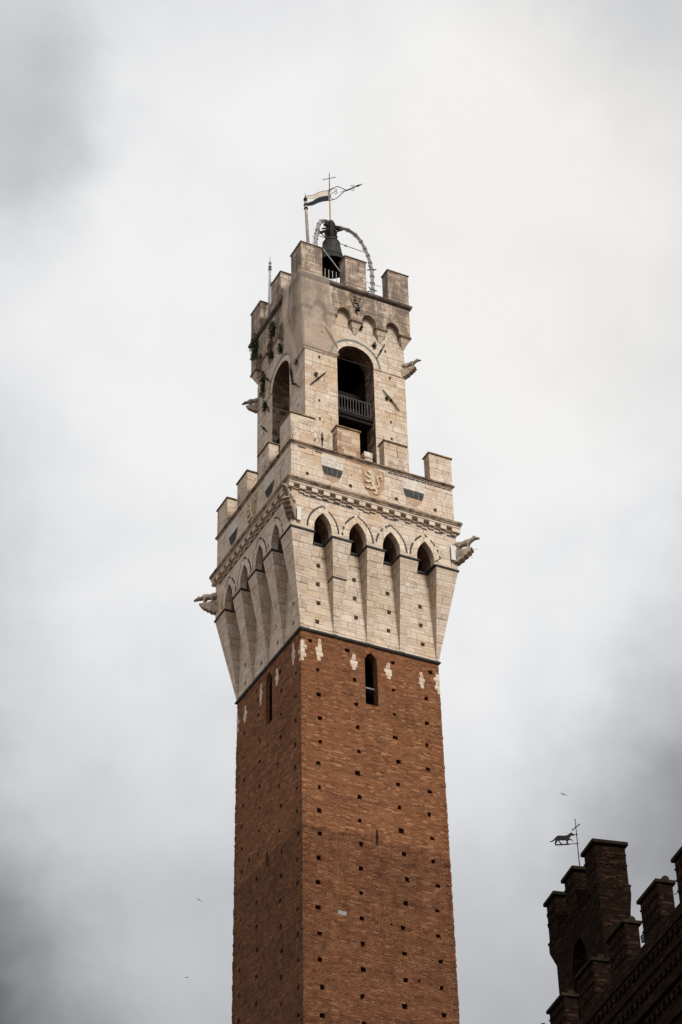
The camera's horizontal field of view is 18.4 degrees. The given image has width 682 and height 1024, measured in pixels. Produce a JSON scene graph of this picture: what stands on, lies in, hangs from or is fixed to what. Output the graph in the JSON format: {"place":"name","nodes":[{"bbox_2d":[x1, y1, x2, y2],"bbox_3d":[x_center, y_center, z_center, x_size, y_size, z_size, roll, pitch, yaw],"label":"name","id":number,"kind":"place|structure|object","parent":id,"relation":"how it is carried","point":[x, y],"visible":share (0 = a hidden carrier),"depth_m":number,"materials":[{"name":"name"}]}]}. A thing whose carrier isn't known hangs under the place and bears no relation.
{"place":"outdoors","nodes":[
{"label":"outdoors","id":0,"kind":"place"},
{"bbox_2d":[0,0,681,1023],"label":"sky","id":1,"kind":"structure","parent":0,"point":[518,161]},
{"bbox_2d":[541,846,681,1023],"bbox_3d":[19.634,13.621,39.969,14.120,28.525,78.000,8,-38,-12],"label":"palace","id":2,"kind":"structure","parent":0,"point":[644,986],"depth_m":59.02,"materials":[{"name":"brick"}]},
{"bbox_2d":[543,838,630,1019],"bbox_3d":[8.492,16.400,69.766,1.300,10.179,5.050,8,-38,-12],"label":"bell gable","id":3,"kind":"structure","parent":2,"relation":"on","point":[588,908],"depth_m":70.66,"materials":[{"name":"brick"}]},
{"bbox_2d":[550,819,579,865],"bbox_3d":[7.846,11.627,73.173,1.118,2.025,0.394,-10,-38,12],"label":"wolf vane","id":4,"kind":"object","parent":3,"relation":"on","point":[559,838],"visible":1,"depth_m":73.26,"materials":[{"name":"metal"}]},
{"label":"ground","id":5,"kind":"structure","parent":0,"visible":0},
{"bbox_2d":[193,240,479,1023],"bbox_3d":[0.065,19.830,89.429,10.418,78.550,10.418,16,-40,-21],"label":"bell tower","id":6,"kind":"structure","parent":5,"relation":"on","point":[328,605],"depth_m":95.69,"materials":[{"name":"red brick"}]},
{"bbox_2d":[249,338,258,360],"bbox_3d":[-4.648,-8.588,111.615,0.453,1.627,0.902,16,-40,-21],"label":"plant","id":7,"kind":"object","parent":6,"relation":"attached to","point":[254,352],"visible":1,"depth_m":111.48,"materials":[{"name":"green plant"}]},
{"bbox_2d":[251,333,257,346],"bbox_3d":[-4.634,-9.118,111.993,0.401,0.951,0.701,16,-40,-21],"label":"plant","id":8,"kind":"object","parent":6,"relation":"attached to","point":[253,339],"visible":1,"depth_m":111.95,"materials":[{"name":"green plant"}]},
{"bbox_2d":[259,368,265,397],"bbox_3d":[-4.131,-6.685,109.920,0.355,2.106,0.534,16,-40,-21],"label":"plant","id":9,"kind":"object","parent":6,"relation":"attached to","point":[262,380],"visible":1,"depth_m":109.90,"materials":[{"name":"green plant"}]},
{"bbox_2d":[262,400,266,413],"bbox_3d":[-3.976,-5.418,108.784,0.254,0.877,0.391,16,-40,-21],"label":"plant","id":10,"kind":"object","parent":6,"relation":"attached to","point":[264,406],"visible":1,"depth_m":108.77,"materials":[{"name":"green plant"}]},
{"bbox_2d":[268,261,272,315],"bbox_3d":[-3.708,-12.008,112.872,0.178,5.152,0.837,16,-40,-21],"label":"lightning pole","id":11,"kind":"object","parent":6,"relation":"attached to","point":[269,290],"visible":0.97,"depth_m":113.07,"materials":[{"name":"metal"}]},
{"bbox_2d":[268,349,273,359],"bbox_3d":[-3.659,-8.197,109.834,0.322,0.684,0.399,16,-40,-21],"label":"plant","id":12,"kind":"object","parent":6,"relation":"attached to","point":[271,355],"visible":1,"depth_m":109.80,"materials":[{"name":"green plant"}]},
{"bbox_2d":[268,318,275,339],"bbox_3d":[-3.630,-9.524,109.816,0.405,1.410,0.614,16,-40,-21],"label":"plant","id":13,"kind":"object","parent":6,"relation":"attached to","point":[272,328],"visible":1,"depth_m":109.69,"materials":[{"name":"green plant"}]},
{"bbox_2d":[277,343,282,354],"bbox_3d":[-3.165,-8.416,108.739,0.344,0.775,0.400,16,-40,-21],"label":"plant","id":14,"kind":"object","parent":6,"relation":"attached to","point":[279,349],"visible":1,"depth_m":108.71,"materials":[{"name":"green plant"}]},
{"bbox_2d":[303,196,309,242],"bbox_3d":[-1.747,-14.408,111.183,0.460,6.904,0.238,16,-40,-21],"label":"lightning pole","id":15,"kind":"object","parent":6,"relation":"on","point":[306,218],"visible":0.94,"depth_m":111.93,"materials":[{"name":"metal"}]},
{"bbox_2d":[314,219,376,293],"bbox_3d":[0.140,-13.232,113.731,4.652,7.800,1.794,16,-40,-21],"label":"bell arch","id":16,"kind":"structure","parent":6,"relation":"on","point":[317,232],"depth_m":115.68,"materials":[{"name":"metal"}]},
{"bbox_2d":[322,220,342,278],"bbox_3d":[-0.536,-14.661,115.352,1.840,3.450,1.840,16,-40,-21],"label":"church bell","id":17,"kind":"object","parent":16,"relation":"hanging from","point":[331,246],"visible":0.84,"depth_m":115.02,"materials":[{"name":"brown metal"}]},
{"bbox_2d":[306,174,361,219],"bbox_3d":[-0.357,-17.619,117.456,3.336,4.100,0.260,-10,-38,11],"label":"weather vane","id":18,"kind":"object","parent":16,"relation":"attached to","point":[321,196],"visible":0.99,"depth_m":117.63,"materials":[{"name":"metal"}]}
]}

